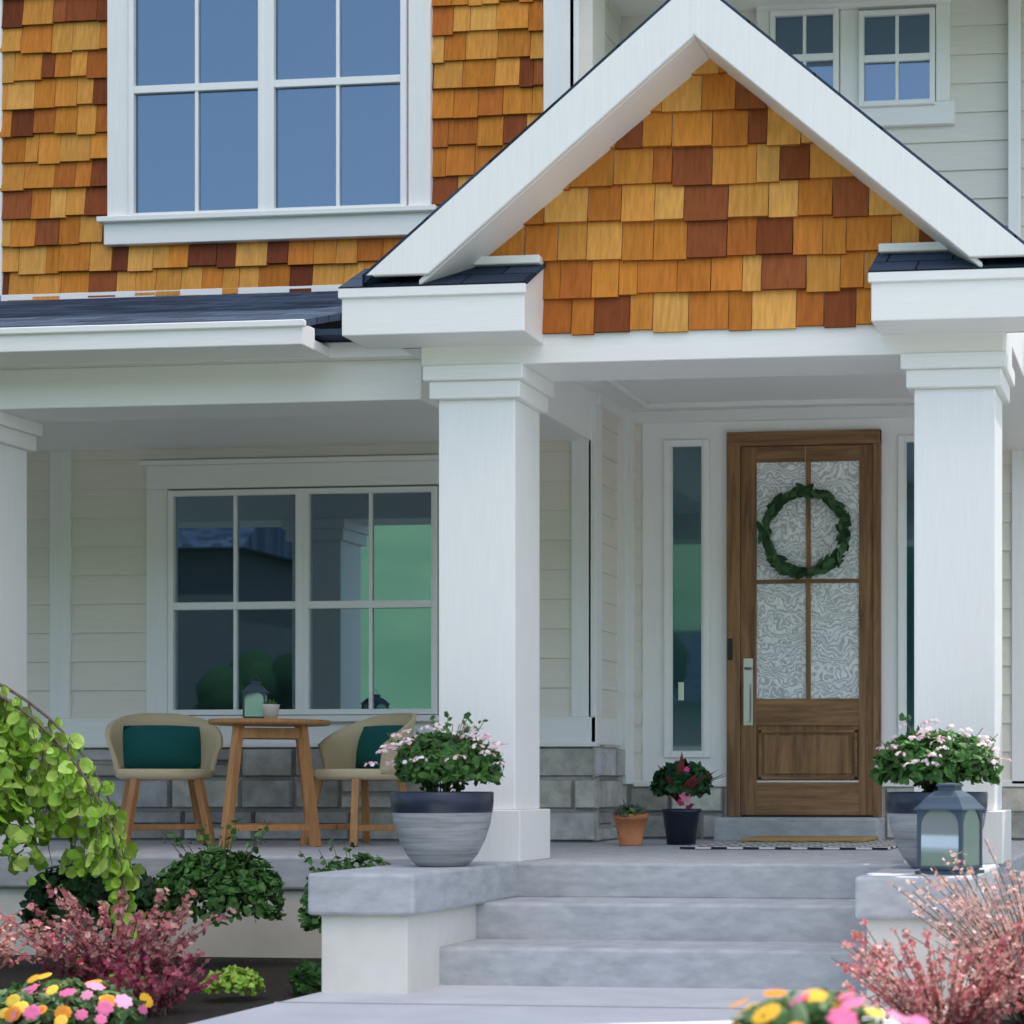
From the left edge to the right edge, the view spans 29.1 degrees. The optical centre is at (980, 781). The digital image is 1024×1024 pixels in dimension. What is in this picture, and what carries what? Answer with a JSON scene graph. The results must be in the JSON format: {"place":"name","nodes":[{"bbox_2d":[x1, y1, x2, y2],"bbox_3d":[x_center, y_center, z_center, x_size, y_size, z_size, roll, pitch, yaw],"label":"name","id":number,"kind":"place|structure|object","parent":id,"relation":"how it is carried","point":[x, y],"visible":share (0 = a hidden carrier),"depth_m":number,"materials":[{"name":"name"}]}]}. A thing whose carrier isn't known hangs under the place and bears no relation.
{"place":"outdoors","nodes":[
{"label":"outdoors","id":0,"kind":"place"},
{"bbox_2d":[190,985,948,1023],"bbox_3d":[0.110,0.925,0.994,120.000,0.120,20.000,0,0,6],"label":"walkway","id":1,"kind":"structure","parent":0,"point":[299,1013],"depth_m":7.14,"materials":[{"name":"concrete"}]},
{"bbox_2d":[274,1002,884,1010],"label":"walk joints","id":2,"kind":"object","parent":1,"relation":"on","point":[514,1005],"visible":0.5,"depth_m":7.19,"materials":[{"name":"grey concrete"}]},
{"bbox_2d":[678,682,683,699],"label":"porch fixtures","id":3,"kind":"object","parent":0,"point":[680,690],"visible":1,"depth_m":12.22,"materials":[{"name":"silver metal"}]},
{"label":"ground","id":4,"kind":"structure","parent":0,"visible":0},
{"bbox_2d":[0,955,1019,1023],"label":"mulch bed","id":5,"kind":"object","parent":4,"relation":"on","point":[200,1006],"depth_m":8.23,"materials":[{"name":"brown soil"}]},
{"bbox_2d":[0,483,1023,1023],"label":"plants","id":6,"kind":"object","parent":5,"relation":"on","point":[236,883],"depth_m":7.92,"materials":[{"name":"green plant"}]},
{"bbox_2d":[0,817,1023,989],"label":"porch concrete","id":7,"kind":"object","parent":4,"relation":"on","point":[654,913],"visible":0.73,"depth_m":8.25,"materials":[{"name":"grey concrete"}]},
{"bbox_2d":[119,778,215,844],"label":"chair legs","id":8,"kind":"object","parent":7,"relation":"on","point":[200,805],"visible":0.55,"depth_m":11.06,"materials":[{"name":"brown wood"}]},
{"bbox_2d":[105,713,222,779],"bbox_3d":[-4.888,-0.218,11.170,0.624,0.410,0.588,0,0,6],"label":"wicker chair","id":9,"kind":"object","parent":8,"relation":"on","point":[211,741],"visible":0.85,"depth_m":11.22,"materials":[{"name":"beige wicker"}]},
{"bbox_2d":[123,725,200,767],"bbox_3d":[-4.953,-0.213,11.274,0.440,0.262,0.151,0,0,-28],"label":"chair cushion","id":10,"kind":"object","parent":9,"relation":"on","point":[157,746],"visible":1,"depth_m":11.22,"materials":[{"name":"teal fabric"}]},
{"bbox_2d":[208,718,329,847],"bbox_3d":[-4.169,0.009,10.928,0.668,0.743,0.668,0,0,-17],"label":"bistro table","id":11,"kind":"object","parent":7,"relation":"on","point":[298,733],"visible":0.95,"depth_m":10.75,"materials":[{"name":"brown wood"}]},
{"bbox_2d":[242,676,268,717],"bbox_3d":[-4.274,-0.494,10.979,0.137,0.263,0.138,0,0,-14],"label":"table lantern","id":12,"kind":"object","parent":11,"relation":"on","point":[253,701],"depth_m":10.93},
{"bbox_2d":[261,704,279,717],"bbox_3d":[-4.152,-0.408,10.896,0.104,0.090,0.104,0,0,6],"label":"table pot","id":13,"kind":"object","parent":11,"relation":"on","point":[270,710],"visible":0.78,"depth_m":10.86,"materials":[{"name":"white ceramic"}]},
{"bbox_2d":[299,778,407,846],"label":"chair legs","id":14,"kind":"object","parent":7,"relation":"on","point":[355,826],"visible":0.63,"depth_m":11.07,"materials":[{"name":"brown wood"}]},
{"bbox_2d":[314,713,416,779],"bbox_3d":[-3.700,-0.218,11.169,0.637,0.410,0.586,0,0,6],"label":"wicker chair","id":15,"kind":"object","parent":14,"relation":"on","point":[337,749],"visible":0.73,"depth_m":11.28,"materials":[{"name":"beige wicker"}]},
{"bbox_2d":[355,725,403,767],"bbox_3d":[-3.622,-0.213,11.266,0.440,0.262,0.151,0,0,35],"label":"chair cushion","id":16,"kind":"object","parent":15,"relation":"on","point":[372,740],"visible":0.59,"depth_m":11.23,"materials":[{"name":"teal fabric"}]},
{"bbox_2d":[390,791,493,866],"bbox_3d":[-2.381,0.208,8.243,0.442,0.330,0.442,0,0,6],"label":"planter","id":17,"kind":"object","parent":7,"relation":"on","point":[442,829],"visible":0.98,"depth_m":8.08,"materials":[{"name":"grey ceramic"}]},
{"bbox_2d":[0,0,1023,863],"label":"white trim","id":18,"kind":"structure","parent":7,"relation":"on","point":[488,388],"depth_m":8.83,"materials":[{"name":"paint"}]},
{"bbox_2d":[0,0,935,335],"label":"cedar shingles","id":19,"kind":"object","parent":18,"relation":"on","point":[728,196],"visible":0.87,"depth_m":8.72,"materials":[{"name":"orange wood"}]},
{"bbox_2d":[0,0,1023,342],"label":"roofs","id":20,"kind":"structure","parent":18,"relation":"on","point":[312,308],"depth_m":9.44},
{"bbox_2d":[27,410,1011,779],"bbox_3d":[-4.931,-1.222,12.235,15.500,2.425,0.666,0,0,6],"label":"lap siding","id":21,"kind":"object","parent":18,"relation":"on","point":[109,584],"visible":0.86,"depth_m":11.98,"materials":[{"name":"white wood"}]},
{"bbox_2d":[402,76,1015,348],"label":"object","id":22,"kind":"object","parent":18,"relation":"on","point":[654,222],"visible":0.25,"depth_m":8.68,"materials":[{"name":"white paint"}]},
{"bbox_2d":[605,0,1023,240],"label":"lap siding","id":23,"kind":"object","parent":18,"relation":"attached to","point":[967,153],"visible":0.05,"depth_m":12.27,"materials":[{"name":"white wood"}]},
{"bbox_2d":[27,747,1023,840],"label":"stone veneer","id":24,"kind":"object","parent":7,"relation":"on","point":[553,793],"visible":0.4,"depth_m":11.82,"materials":[{"name":"grey stone"}]},
{"bbox_2d":[27,746,1023,841],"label":"stone mortar","id":25,"kind":"object","parent":7,"relation":"on","point":[256,810],"visible":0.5,"depth_m":11.88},
{"bbox_2d":[613,809,700,845],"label":"flower pots","id":26,"kind":"object","parent":7,"relation":"on","point":[681,826],"depth_m":11.10,"materials":[{"name":"ceramic"}]},
{"bbox_2d":[680,839,896,849],"bbox_3d":[-1.015,0.368,11.070,1.173,0.010,1.479,0,0,6],"label":"rug","id":27,"kind":"object","parent":7,"relation":"on","point":[882,844],"visible":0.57,"depth_m":10.64,"materials":[{"name":"fabric"}]},
{"bbox_2d":[740,836,878,841],"bbox_3d":[-1.044,0.350,11.470,0.760,0.023,0.530,0,0,6],"label":"coir mat","id":28,"kind":"object","parent":27,"relation":"on","point":[810,839],"visible":1,"depth_m":11.23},
{"bbox_2d":[886,792,987,868],"bbox_3d":[-0.188,0.208,8.060,0.442,0.330,0.442,0,0,6],"label":"planter","id":29,"kind":"object","parent":7,"relation":"on","point":[902,813],"visible":0.44,"depth_m":7.92,"materials":[{"name":"grey ceramic"}]},
{"bbox_2d":[914,783,985,874],"bbox_3d":[-0.123,0.188,7.565,0.220,0.370,0.220,0,0,24],"label":"lantern","id":30,"kind":"object","parent":7,"relation":"on","point":[939,835],"depth_m":7.49,"materials":[{"name":"grey metal"}]},
{"bbox_2d":[0,887,1023,999],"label":"foundation","id":31,"kind":"object","parent":4,"relation":"on","point":[379,954],"visible":0.19,"depth_m":7.68,"materials":[{"name":"paint"}]},
{"bbox_2d":[309,0,884,841],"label":"wall","id":32,"kind":"structure","parent":4,"relation":"on","point":[591,32],"depth_m":11.67,"materials":[{"name":"white paint"}]},
{"bbox_2d":[96,0,954,757],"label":"window casing","id":33,"kind":"structure","parent":32,"relation":"attached to","point":[122,228],"depth_m":11.89,"materials":[{"name":"white wood"}]},
{"bbox_2d":[128,0,935,750],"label":"window frames","id":34,"kind":"structure","parent":33,"relation":"in","point":[266,84],"depth_m":11.80,"materials":[{"name":"white wood"}]},
{"bbox_2d":[136,0,928,750],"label":"window glass","id":35,"kind":"object","parent":34,"relation":"in","point":[304,178],"visible":0.83,"depth_m":11.84,"materials":[{"name":"blue glass"}]},
{"bbox_2d":[727,429,881,816],"bbox_3d":[-1.148,-1.022,12.121,1.016,2.521,0.059,0,0,6],"label":"entry door","id":36,"kind":"structure","parent":32,"relation":"attached to","point":[808,738],"depth_m":12.11,"materials":[{"name":"brown wood"}]},
{"bbox_2d":[728,639,752,724],"bbox_3d":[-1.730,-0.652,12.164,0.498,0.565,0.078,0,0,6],"label":"door handle","id":37,"kind":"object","parent":36,"relation":"attached to","point":[748,691],"depth_m":12.14,"materials":[{"name":"silver metal"}]},
{"bbox_2d":[757,461,858,698],"bbox_3d":[-1.122,-1.313,12.122,0.679,1.542,0.001,0,0,6],"label":"door glass","id":38,"kind":"object","parent":36,"relation":"in","point":[781,641],"visible":1,"depth_m":12.12,"materials":[{"name":"white glass"}]},
{"bbox_2d":[775,446,842,573],"bbox_3d":[-1.136,-1.765,12.078,0.539,0.831,0.025,0,0,6],"label":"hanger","id":39,"kind":"object","parent":36,"relation":"attached to","point":[805,468],"visible":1,"depth_m":12.08,"materials":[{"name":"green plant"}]}
]}

